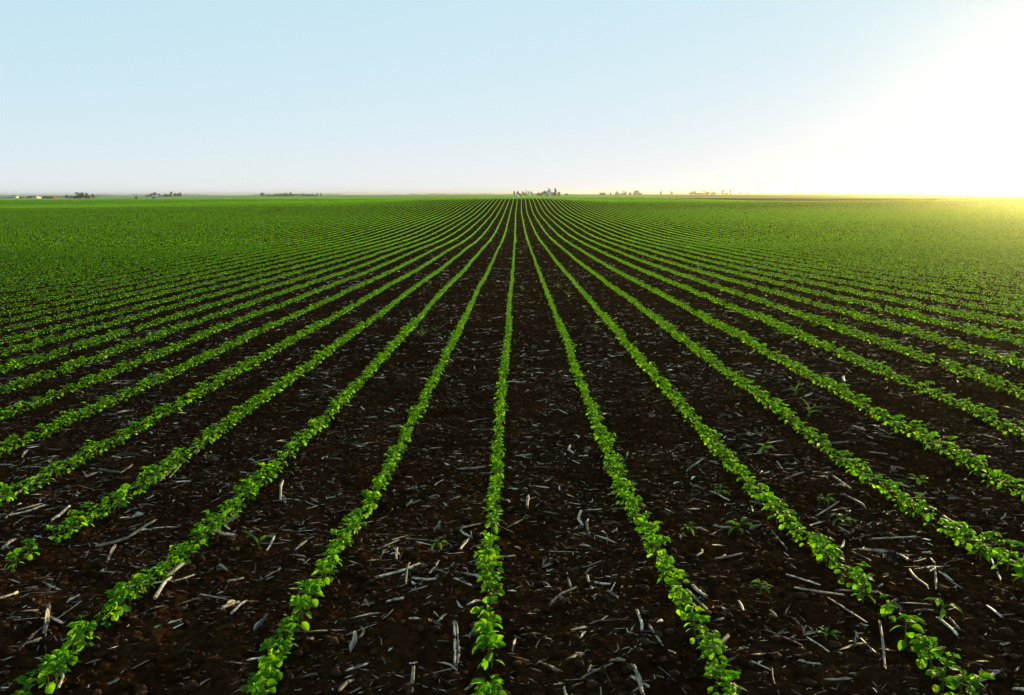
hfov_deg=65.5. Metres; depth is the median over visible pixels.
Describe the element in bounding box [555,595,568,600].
corn husk
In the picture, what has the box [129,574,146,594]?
soybean plant
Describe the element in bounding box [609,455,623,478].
soybean plant
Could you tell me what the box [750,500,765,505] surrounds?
corn stalk piece
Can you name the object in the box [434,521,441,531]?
corn husk
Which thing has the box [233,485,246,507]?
soybean plant
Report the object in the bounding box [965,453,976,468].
soybean plant
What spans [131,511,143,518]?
corn stalk piece
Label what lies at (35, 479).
soybean plant
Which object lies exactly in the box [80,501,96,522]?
soybean plant
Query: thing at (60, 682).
corn stalk piece
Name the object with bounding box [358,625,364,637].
corn stalk piece
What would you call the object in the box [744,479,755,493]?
soybean plant
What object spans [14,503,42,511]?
corn stalk piece
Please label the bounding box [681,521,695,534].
broadleaf weed
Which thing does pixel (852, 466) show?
soybean plant
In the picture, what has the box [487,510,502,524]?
soybean plant
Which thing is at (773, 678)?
corn stalk piece
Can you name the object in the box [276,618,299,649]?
soybean plant
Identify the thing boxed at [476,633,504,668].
soybean plant
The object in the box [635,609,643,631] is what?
corn stalk piece
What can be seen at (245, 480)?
soybean plant
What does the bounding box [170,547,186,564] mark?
soybean plant
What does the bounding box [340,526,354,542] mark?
soybean plant
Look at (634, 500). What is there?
soybean plant
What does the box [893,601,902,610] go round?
corn husk
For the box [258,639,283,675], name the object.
soybean plant
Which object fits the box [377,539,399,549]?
corn stalk piece
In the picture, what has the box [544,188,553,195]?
barn
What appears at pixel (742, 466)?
soybean plant
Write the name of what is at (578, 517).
corn stalk piece
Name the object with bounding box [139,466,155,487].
soybean plant
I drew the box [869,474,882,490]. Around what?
soybean plant
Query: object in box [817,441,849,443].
corn stalk piece
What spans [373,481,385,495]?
soybean plant
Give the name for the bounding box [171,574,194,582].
corn stalk piece
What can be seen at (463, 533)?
corn stalk piece
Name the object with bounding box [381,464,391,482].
soybean plant
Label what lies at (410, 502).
corn husk
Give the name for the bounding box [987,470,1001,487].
soybean plant
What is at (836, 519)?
broadleaf weed
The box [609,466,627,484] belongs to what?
soybean plant
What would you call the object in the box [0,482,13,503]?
soybean plant
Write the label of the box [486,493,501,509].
soybean plant
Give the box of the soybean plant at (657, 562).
[655,547,667,569]
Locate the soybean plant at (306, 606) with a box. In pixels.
[288,598,310,630]
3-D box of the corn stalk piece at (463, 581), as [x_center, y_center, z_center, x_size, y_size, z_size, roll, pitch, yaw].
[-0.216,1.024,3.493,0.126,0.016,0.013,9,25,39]
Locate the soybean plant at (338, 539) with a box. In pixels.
[329,538,344,554]
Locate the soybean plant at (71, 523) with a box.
[63,516,79,538]
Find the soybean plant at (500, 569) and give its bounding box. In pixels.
[484,555,503,581]
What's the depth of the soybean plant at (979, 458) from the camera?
5.02 m
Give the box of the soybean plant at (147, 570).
[140,568,155,583]
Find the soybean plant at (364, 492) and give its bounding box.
[361,489,378,511]
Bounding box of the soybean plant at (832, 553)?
[826,551,841,573]
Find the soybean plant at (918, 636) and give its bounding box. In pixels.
[909,634,927,661]
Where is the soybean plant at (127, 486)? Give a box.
[119,485,131,502]
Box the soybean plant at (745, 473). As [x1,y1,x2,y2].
[739,471,755,486]
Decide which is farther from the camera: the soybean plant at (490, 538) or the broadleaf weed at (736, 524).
the broadleaf weed at (736, 524)
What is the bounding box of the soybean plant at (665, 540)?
[652,535,670,557]
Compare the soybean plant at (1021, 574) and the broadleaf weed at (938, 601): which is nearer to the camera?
the broadleaf weed at (938, 601)
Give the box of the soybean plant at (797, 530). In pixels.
[790,521,802,541]
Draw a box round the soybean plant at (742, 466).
[735,465,746,481]
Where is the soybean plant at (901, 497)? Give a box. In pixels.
[894,495,905,509]
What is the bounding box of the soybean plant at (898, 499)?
[891,486,908,504]
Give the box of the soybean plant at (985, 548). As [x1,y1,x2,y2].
[974,534,990,552]
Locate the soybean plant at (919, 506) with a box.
[911,499,926,516]
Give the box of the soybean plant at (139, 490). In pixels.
[132,472,150,493]
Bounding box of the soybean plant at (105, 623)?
[96,606,112,627]
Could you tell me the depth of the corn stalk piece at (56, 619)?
3.19 m
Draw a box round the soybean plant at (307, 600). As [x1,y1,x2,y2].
[291,594,311,618]
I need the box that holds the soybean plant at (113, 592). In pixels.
[104,587,131,615]
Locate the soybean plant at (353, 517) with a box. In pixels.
[345,516,357,533]
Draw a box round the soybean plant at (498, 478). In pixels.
[487,477,501,493]
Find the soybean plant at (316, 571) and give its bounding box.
[311,560,332,586]
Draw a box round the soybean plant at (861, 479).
[856,471,865,481]
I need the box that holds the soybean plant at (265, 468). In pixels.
[254,462,273,486]
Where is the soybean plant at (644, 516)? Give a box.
[634,514,648,533]
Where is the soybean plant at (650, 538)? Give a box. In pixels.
[646,536,665,559]
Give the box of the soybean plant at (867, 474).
[861,473,872,483]
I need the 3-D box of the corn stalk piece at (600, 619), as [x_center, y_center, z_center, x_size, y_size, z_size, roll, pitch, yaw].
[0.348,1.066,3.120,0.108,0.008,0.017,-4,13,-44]
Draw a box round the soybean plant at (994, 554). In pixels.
[989,547,1009,568]
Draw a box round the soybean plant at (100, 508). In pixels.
[92,507,102,520]
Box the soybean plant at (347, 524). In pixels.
[337,518,355,541]
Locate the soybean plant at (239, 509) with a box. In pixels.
[232,501,241,513]
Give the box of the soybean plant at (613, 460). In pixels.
[608,457,620,473]
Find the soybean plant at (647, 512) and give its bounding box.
[643,511,652,533]
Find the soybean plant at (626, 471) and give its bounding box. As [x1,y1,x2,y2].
[614,466,628,482]
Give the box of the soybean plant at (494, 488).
[489,486,500,492]
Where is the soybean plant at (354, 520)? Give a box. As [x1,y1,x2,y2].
[343,512,358,536]
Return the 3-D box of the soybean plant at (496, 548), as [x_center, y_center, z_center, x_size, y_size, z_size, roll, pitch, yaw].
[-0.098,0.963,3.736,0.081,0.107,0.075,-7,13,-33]
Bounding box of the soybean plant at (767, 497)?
[761,492,773,510]
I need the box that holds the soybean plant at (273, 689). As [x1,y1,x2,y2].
[261,668,278,692]
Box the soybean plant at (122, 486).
[108,483,128,503]
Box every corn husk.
[216,564,230,570]
[224,515,240,523]
[254,613,266,630]
[349,631,356,652]
[361,598,374,605]
[406,499,420,506]
[429,619,441,625]
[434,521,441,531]
[542,558,550,567]
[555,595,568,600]
[801,625,814,635]
[837,526,849,534]
[891,466,904,470]
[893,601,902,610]
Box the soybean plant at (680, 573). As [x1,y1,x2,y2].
[666,568,688,597]
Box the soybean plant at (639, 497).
[622,481,641,506]
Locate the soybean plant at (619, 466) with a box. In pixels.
[611,464,626,481]
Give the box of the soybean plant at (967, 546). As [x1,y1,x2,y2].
[960,529,977,551]
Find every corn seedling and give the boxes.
[242,530,275,548]
[785,382,801,394]
[801,398,820,417]
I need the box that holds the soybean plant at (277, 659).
[259,643,283,680]
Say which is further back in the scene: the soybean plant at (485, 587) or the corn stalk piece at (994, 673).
the soybean plant at (485, 587)
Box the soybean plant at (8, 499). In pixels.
[0,486,12,502]
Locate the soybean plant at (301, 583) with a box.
[294,580,315,599]
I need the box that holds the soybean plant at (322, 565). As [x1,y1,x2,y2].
[315,562,335,588]
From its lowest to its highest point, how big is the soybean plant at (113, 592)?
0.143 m
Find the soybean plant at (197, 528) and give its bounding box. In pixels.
[190,524,206,549]
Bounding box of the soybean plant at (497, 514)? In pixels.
[486,512,501,527]
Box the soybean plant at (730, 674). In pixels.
[720,670,740,694]
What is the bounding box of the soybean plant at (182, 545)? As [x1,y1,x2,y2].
[178,543,190,562]
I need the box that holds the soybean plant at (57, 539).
[45,525,62,544]
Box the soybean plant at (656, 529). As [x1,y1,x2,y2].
[643,528,658,546]
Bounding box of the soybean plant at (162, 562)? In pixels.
[156,560,173,575]
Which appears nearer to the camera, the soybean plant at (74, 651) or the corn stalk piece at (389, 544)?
the soybean plant at (74, 651)
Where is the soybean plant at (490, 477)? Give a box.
[489,465,501,478]
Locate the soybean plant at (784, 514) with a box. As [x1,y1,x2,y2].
[779,513,790,527]
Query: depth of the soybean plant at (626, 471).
4.97 m
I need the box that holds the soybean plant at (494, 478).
[488,476,500,489]
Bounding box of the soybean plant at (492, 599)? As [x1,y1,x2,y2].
[470,596,502,629]
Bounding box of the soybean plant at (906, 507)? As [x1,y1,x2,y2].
[904,498,918,516]
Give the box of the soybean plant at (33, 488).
[23,481,34,494]
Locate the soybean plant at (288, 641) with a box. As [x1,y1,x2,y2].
[268,629,291,661]
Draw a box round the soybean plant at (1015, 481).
[1008,479,1021,495]
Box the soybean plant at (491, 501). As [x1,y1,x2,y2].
[483,499,495,511]
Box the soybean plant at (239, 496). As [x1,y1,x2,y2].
[233,493,245,509]
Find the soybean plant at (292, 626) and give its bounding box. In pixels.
[275,623,298,649]
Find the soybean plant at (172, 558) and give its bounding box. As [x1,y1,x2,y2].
[157,556,178,573]
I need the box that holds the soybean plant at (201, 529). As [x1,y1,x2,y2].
[187,526,207,548]
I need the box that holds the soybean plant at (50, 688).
[26,654,58,693]
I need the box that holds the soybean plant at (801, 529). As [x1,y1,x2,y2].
[789,523,805,539]
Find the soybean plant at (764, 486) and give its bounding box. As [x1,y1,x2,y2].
[754,483,768,500]
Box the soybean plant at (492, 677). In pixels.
[471,674,503,693]
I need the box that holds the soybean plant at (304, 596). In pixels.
[290,594,311,620]
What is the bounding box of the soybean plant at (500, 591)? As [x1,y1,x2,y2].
[484,574,504,603]
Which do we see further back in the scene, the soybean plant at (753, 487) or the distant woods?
the distant woods
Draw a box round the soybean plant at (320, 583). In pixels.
[307,578,323,603]
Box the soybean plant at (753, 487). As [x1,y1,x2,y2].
[748,485,759,499]
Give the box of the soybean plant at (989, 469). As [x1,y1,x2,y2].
[981,468,993,484]
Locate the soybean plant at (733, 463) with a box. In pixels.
[728,457,738,473]
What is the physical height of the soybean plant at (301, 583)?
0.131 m
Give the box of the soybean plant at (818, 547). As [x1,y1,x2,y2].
[813,541,824,557]
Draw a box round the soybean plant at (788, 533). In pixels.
[787,523,799,537]
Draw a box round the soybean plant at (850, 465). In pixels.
[846,458,857,474]
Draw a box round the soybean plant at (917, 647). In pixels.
[909,636,936,668]
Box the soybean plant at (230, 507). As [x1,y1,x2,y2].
[225,497,238,516]
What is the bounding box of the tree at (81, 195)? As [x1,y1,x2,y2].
[75,192,84,197]
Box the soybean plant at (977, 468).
[975,462,986,477]
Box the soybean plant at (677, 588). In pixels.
[673,585,687,606]
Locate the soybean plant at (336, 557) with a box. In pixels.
[325,543,341,565]
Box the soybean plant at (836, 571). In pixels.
[834,562,852,583]
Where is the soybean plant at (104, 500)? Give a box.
[92,496,109,516]
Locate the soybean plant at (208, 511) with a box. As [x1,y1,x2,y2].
[202,509,221,527]
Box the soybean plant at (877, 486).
[874,475,888,494]
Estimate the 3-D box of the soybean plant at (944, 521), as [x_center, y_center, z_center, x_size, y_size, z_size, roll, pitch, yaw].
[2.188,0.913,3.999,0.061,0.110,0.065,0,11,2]
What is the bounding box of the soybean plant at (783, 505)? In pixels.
[772,498,787,519]
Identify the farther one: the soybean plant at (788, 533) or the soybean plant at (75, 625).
the soybean plant at (788, 533)
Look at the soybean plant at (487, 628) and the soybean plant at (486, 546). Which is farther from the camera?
the soybean plant at (486, 546)
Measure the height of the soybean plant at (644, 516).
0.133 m
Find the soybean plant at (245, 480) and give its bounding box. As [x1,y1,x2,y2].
[239,478,255,498]
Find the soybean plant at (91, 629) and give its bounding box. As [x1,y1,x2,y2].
[66,615,93,651]
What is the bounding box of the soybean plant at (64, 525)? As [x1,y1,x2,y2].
[62,515,77,534]
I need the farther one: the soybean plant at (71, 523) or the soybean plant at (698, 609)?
the soybean plant at (71, 523)
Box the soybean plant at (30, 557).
[19,539,38,560]
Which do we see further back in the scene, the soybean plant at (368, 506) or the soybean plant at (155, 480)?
the soybean plant at (155, 480)
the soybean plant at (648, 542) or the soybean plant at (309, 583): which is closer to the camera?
the soybean plant at (309, 583)
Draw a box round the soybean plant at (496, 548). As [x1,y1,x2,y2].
[482,542,499,561]
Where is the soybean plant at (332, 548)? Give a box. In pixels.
[320,546,336,567]
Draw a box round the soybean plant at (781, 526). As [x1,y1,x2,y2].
[777,508,796,530]
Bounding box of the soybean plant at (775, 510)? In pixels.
[767,501,782,523]
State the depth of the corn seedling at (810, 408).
6.49 m
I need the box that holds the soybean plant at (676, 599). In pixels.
[672,588,696,616]
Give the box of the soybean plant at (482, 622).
[471,618,492,654]
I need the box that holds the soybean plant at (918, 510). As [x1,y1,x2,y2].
[914,492,936,521]
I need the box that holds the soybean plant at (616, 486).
[611,476,625,497]
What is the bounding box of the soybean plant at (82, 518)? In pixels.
[66,510,87,533]
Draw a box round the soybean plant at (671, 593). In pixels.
[668,580,680,604]
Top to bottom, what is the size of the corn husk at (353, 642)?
0.036 m
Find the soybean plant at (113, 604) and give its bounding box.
[103,596,123,620]
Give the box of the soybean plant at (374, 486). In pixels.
[368,485,379,502]
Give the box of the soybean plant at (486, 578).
[476,568,493,591]
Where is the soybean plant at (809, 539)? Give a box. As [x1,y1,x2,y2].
[799,530,814,546]
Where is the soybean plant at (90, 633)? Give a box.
[76,620,99,641]
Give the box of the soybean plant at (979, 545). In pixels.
[968,536,992,563]
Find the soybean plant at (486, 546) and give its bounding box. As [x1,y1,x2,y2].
[475,540,496,567]
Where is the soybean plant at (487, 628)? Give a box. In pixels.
[475,623,505,669]
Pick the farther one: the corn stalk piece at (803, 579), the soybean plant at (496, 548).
the soybean plant at (496, 548)
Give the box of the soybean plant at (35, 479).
[32,476,41,489]
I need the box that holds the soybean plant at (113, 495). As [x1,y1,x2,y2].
[102,489,122,512]
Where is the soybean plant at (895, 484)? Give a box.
[886,482,902,499]
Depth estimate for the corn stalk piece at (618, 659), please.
2.83 m
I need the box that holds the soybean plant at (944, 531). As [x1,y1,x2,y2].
[937,519,947,534]
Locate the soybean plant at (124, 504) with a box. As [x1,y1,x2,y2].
[110,490,126,509]
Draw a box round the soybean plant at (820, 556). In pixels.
[816,537,834,561]
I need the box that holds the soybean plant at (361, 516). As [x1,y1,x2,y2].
[352,508,366,526]
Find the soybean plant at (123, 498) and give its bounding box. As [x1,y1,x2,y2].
[114,488,129,507]
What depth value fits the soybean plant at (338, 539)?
3.85 m
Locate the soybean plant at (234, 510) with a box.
[226,502,238,516]
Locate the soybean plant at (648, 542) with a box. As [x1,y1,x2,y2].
[646,540,658,555]
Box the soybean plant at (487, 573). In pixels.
[477,560,501,587]
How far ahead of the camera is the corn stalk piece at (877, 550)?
3.81 m
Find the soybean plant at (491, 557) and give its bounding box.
[479,554,500,580]
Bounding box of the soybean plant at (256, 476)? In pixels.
[253,470,267,491]
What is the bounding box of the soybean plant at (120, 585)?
[114,582,134,610]
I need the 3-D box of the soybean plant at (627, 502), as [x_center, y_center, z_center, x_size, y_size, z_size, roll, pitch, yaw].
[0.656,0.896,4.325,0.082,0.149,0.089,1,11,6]
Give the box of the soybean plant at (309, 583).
[297,579,320,610]
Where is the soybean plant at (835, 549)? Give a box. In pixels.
[820,545,844,569]
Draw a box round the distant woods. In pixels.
[0,191,1010,196]
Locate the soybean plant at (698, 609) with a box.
[684,605,704,626]
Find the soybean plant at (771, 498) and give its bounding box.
[763,493,779,513]
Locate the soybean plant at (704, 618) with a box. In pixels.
[690,615,710,643]
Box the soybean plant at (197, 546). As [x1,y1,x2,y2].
[184,536,200,558]
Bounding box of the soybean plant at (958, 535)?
[954,521,976,547]
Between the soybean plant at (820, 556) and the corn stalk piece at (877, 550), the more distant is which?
the corn stalk piece at (877, 550)
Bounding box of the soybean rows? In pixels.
[0,197,1023,694]
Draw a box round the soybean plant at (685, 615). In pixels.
[677,599,694,620]
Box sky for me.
[0,0,1023,195]
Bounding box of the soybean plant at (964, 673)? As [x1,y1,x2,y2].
[944,665,982,694]
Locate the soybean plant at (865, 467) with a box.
[855,462,871,480]
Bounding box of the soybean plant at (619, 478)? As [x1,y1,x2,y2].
[617,477,629,492]
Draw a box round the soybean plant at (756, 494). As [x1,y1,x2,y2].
[754,493,764,506]
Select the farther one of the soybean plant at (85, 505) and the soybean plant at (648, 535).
the soybean plant at (85, 505)
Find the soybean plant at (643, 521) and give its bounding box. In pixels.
[636,518,660,537]
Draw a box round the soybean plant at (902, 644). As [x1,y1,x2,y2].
[889,613,924,649]
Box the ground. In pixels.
[0,192,1023,694]
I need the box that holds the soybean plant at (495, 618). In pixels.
[481,607,501,633]
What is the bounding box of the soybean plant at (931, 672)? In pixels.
[925,661,952,691]
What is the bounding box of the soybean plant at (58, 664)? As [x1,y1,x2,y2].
[38,658,70,688]
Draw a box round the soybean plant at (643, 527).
[640,525,653,541]
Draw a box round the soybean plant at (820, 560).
[817,540,836,565]
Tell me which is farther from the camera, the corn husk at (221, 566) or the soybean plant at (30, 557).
the soybean plant at (30, 557)
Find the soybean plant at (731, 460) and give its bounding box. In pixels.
[725,459,737,471]
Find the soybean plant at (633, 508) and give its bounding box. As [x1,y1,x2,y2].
[628,507,641,526]
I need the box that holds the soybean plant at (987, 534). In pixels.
[981,531,1004,562]
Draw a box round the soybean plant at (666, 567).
[657,564,674,587]
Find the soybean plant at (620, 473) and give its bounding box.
[612,472,623,492]
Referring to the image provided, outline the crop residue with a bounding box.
[0,217,1023,694]
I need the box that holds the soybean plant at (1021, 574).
[1008,563,1023,582]
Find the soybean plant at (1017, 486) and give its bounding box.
[1008,478,1023,496]
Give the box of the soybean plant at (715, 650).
[703,642,727,672]
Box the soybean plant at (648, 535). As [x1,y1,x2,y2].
[638,529,655,552]
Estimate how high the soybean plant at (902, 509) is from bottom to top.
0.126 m
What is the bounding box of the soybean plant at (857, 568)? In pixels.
[846,566,861,587]
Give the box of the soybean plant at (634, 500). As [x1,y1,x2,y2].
[628,497,645,525]
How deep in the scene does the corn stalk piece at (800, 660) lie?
2.79 m
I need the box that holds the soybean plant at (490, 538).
[482,532,499,554]
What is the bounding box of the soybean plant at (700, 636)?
[695,632,710,649]
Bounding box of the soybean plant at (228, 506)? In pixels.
[219,500,233,521]
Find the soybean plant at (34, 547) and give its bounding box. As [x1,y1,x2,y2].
[22,537,39,556]
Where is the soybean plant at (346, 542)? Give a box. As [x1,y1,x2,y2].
[339,532,351,549]
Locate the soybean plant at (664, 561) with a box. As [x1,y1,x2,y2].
[656,555,673,577]
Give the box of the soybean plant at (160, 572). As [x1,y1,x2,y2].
[153,563,167,580]
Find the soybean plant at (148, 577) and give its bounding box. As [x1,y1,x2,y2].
[140,574,153,590]
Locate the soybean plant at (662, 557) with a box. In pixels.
[656,555,673,575]
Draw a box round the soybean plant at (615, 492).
[611,484,630,504]
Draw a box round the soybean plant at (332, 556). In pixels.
[316,550,340,575]
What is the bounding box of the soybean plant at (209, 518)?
[195,514,214,544]
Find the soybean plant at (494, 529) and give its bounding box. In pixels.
[481,507,502,534]
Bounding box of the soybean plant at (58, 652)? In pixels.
[47,649,68,677]
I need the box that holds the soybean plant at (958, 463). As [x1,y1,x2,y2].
[955,452,967,465]
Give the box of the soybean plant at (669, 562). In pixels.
[659,559,675,578]
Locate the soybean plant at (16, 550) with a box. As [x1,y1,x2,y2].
[6,548,24,569]
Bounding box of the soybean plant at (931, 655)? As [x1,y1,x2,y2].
[920,637,940,668]
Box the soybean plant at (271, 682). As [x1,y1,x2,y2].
[248,664,277,692]
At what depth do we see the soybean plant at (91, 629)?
2.99 m
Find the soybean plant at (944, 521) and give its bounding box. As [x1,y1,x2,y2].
[941,518,952,536]
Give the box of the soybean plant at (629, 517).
[624,504,638,519]
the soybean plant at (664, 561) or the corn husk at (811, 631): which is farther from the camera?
the soybean plant at (664, 561)
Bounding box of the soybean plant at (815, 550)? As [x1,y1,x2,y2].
[810,534,826,555]
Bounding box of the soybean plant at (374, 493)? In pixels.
[361,491,376,508]
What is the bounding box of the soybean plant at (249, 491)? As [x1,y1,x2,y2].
[242,483,255,502]
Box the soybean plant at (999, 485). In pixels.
[996,474,1009,488]
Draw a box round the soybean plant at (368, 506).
[361,499,375,517]
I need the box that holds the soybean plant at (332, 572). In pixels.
[321,562,334,580]
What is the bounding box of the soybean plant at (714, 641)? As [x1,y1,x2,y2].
[699,637,720,664]
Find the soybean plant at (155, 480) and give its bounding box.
[142,466,159,483]
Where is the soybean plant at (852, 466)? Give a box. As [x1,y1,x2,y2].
[846,458,860,473]
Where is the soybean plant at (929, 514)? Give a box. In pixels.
[923,513,936,527]
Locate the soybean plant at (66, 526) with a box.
[58,525,70,537]
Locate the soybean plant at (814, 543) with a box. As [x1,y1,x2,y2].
[812,532,823,553]
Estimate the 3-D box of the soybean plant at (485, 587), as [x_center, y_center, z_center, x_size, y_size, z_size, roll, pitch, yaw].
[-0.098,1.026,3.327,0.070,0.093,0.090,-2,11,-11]
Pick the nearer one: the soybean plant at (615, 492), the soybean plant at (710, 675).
the soybean plant at (710, 675)
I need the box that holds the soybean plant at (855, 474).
[852,463,864,477]
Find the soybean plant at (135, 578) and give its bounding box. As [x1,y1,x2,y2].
[117,573,142,603]
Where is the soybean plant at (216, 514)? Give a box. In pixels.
[213,512,225,529]
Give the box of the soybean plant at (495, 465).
[489,462,503,482]
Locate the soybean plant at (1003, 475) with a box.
[996,473,1014,491]
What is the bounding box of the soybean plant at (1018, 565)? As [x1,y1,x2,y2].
[1011,558,1023,581]
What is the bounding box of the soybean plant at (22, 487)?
[14,480,28,496]
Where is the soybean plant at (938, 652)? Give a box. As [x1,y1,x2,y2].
[930,646,960,684]
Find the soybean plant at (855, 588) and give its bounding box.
[849,561,870,592]
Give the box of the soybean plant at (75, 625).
[67,621,97,649]
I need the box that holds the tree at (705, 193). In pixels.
[699,190,709,194]
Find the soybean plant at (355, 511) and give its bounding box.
[350,510,362,525]
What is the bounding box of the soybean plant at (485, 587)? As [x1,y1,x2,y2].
[480,581,496,601]
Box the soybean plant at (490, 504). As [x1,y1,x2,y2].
[486,502,500,520]
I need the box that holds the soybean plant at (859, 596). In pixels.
[852,573,870,599]
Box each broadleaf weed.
[429,537,448,549]
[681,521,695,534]
[714,485,729,494]
[726,517,754,534]
[750,579,771,594]
[757,443,774,451]
[815,627,840,639]
[817,494,835,503]
[831,513,854,524]
[907,474,927,485]
[922,597,962,619]
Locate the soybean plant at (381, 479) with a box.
[374,473,386,490]
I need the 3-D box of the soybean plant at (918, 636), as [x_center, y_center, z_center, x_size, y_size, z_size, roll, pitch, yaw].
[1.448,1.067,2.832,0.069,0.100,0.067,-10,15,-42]
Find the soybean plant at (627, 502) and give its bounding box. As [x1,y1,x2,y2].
[625,498,638,519]
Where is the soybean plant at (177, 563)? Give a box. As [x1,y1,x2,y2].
[166,544,184,566]
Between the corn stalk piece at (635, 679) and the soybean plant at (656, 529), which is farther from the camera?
the soybean plant at (656, 529)
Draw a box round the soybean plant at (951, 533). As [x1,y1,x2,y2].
[946,522,967,542]
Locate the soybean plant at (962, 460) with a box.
[956,449,971,468]
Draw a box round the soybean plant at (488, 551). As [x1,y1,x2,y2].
[473,548,495,574]
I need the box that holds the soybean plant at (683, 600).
[675,598,686,620]
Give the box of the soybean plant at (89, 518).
[80,511,95,526]
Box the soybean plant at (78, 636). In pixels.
[61,630,87,665]
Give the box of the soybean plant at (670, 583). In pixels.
[667,573,677,589]
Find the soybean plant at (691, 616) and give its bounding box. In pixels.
[686,613,699,634]
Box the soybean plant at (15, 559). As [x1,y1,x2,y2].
[5,554,19,572]
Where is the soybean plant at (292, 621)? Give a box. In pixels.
[279,615,299,637]
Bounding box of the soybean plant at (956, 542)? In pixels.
[947,523,958,545]
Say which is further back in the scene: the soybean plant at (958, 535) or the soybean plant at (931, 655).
the soybean plant at (958, 535)
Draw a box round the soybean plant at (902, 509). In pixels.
[897,492,912,513]
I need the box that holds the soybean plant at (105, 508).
[99,501,111,515]
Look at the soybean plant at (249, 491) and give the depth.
4.76 m
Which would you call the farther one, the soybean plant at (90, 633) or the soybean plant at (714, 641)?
the soybean plant at (90, 633)
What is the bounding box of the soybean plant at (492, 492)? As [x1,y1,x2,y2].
[487,491,499,509]
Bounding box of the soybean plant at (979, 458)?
[969,455,986,475]
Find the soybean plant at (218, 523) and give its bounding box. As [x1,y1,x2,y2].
[204,519,222,541]
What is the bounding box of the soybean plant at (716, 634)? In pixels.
[700,630,720,659]
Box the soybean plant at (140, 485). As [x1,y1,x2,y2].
[133,480,146,495]
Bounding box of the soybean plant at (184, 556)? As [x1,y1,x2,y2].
[180,547,194,561]
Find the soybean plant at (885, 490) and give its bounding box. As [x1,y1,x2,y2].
[879,479,893,496]
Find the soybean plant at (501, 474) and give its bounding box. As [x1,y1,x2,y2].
[491,459,504,478]
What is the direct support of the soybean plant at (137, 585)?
on the ground
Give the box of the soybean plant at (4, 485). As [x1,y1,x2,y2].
[1,484,16,500]
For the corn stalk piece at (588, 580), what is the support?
on the ground
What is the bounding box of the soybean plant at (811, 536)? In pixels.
[807,532,817,547]
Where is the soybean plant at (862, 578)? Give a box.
[851,572,874,602]
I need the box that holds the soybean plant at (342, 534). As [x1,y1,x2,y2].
[329,529,346,551]
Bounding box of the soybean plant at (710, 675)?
[703,659,730,693]
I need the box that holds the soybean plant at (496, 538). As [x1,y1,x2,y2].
[484,536,499,552]
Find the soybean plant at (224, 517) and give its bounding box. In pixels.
[218,509,228,525]
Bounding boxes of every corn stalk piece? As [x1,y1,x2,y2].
[0,593,11,599]
[1,538,15,549]
[9,504,48,515]
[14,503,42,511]
[19,628,41,650]
[42,603,50,636]
[50,616,63,623]
[51,504,70,521]
[56,668,63,689]
[96,536,127,546]
[99,468,122,473]
[106,544,116,562]
[108,677,119,684]
[109,410,133,415]
[126,579,172,586]
[128,519,156,536]
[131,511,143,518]
[153,575,171,599]
[165,562,184,576]
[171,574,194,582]
[199,593,226,599]
[213,529,235,535]
[220,600,239,609]
[227,577,243,581]
[230,600,247,614]
[266,536,274,550]
[280,479,283,500]
[294,540,306,550]
[338,679,353,691]
[345,662,368,671]
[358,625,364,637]
[376,562,422,578]
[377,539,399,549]
[385,597,403,602]
[405,562,409,583]
[410,665,414,691]
[413,577,436,580]
[425,668,453,674]
[453,577,471,585]
[453,620,456,666]
[455,620,459,669]
[456,466,484,469]
[458,527,470,536]
[459,538,469,549]
[461,523,481,527]
[464,572,479,577]
[511,638,515,650]
[526,494,529,507]
[548,587,576,604]
[577,510,583,526]
[582,662,612,676]
[585,518,588,530]
[586,574,592,588]
[592,615,607,622]
[595,581,610,584]
[607,590,618,597]
[610,657,625,660]
[629,675,649,687]
[631,663,644,694]
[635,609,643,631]
[649,624,663,645]
[686,457,704,471]
[686,588,707,609]
[689,582,707,596]
[713,552,742,559]
[714,524,731,528]
[714,633,729,646]
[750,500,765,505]
[751,660,769,669]
[765,629,801,644]
[771,668,779,692]
[782,472,803,480]
[786,574,820,584]
[794,587,844,595]
[798,659,820,664]
[807,637,829,651]
[816,501,838,515]
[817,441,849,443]
[828,597,867,622]
[832,475,851,489]
[834,589,879,592]
[841,493,866,507]
[855,548,900,554]
[869,536,917,539]
[879,622,886,668]
[908,568,928,588]
[913,608,932,611]
[934,565,936,589]
[937,617,957,635]
[938,571,953,580]
[949,618,960,630]
[980,669,1000,680]
[986,605,1003,617]
[991,559,1000,579]
[1012,687,1023,690]
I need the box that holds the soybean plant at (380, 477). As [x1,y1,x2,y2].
[372,475,385,492]
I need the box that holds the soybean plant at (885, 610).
[878,592,896,621]
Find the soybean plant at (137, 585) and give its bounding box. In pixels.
[130,579,143,598]
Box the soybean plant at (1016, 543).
[997,539,1023,570]
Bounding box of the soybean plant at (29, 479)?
[23,476,36,491]
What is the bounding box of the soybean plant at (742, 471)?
[738,469,750,480]
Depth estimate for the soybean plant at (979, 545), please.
3.67 m
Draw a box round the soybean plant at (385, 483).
[382,472,389,484]
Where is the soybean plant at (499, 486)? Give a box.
[493,484,503,502]
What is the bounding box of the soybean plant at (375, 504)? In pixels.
[366,491,381,507]
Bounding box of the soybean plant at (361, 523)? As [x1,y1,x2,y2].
[352,517,362,533]
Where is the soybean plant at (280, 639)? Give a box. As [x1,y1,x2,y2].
[268,637,289,667]
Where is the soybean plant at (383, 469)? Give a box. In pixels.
[381,463,390,477]
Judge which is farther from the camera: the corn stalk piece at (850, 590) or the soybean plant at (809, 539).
the soybean plant at (809, 539)
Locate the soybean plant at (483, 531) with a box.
[480,530,499,550]
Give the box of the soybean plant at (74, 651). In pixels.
[61,648,81,667]
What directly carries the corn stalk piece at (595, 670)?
on the ground

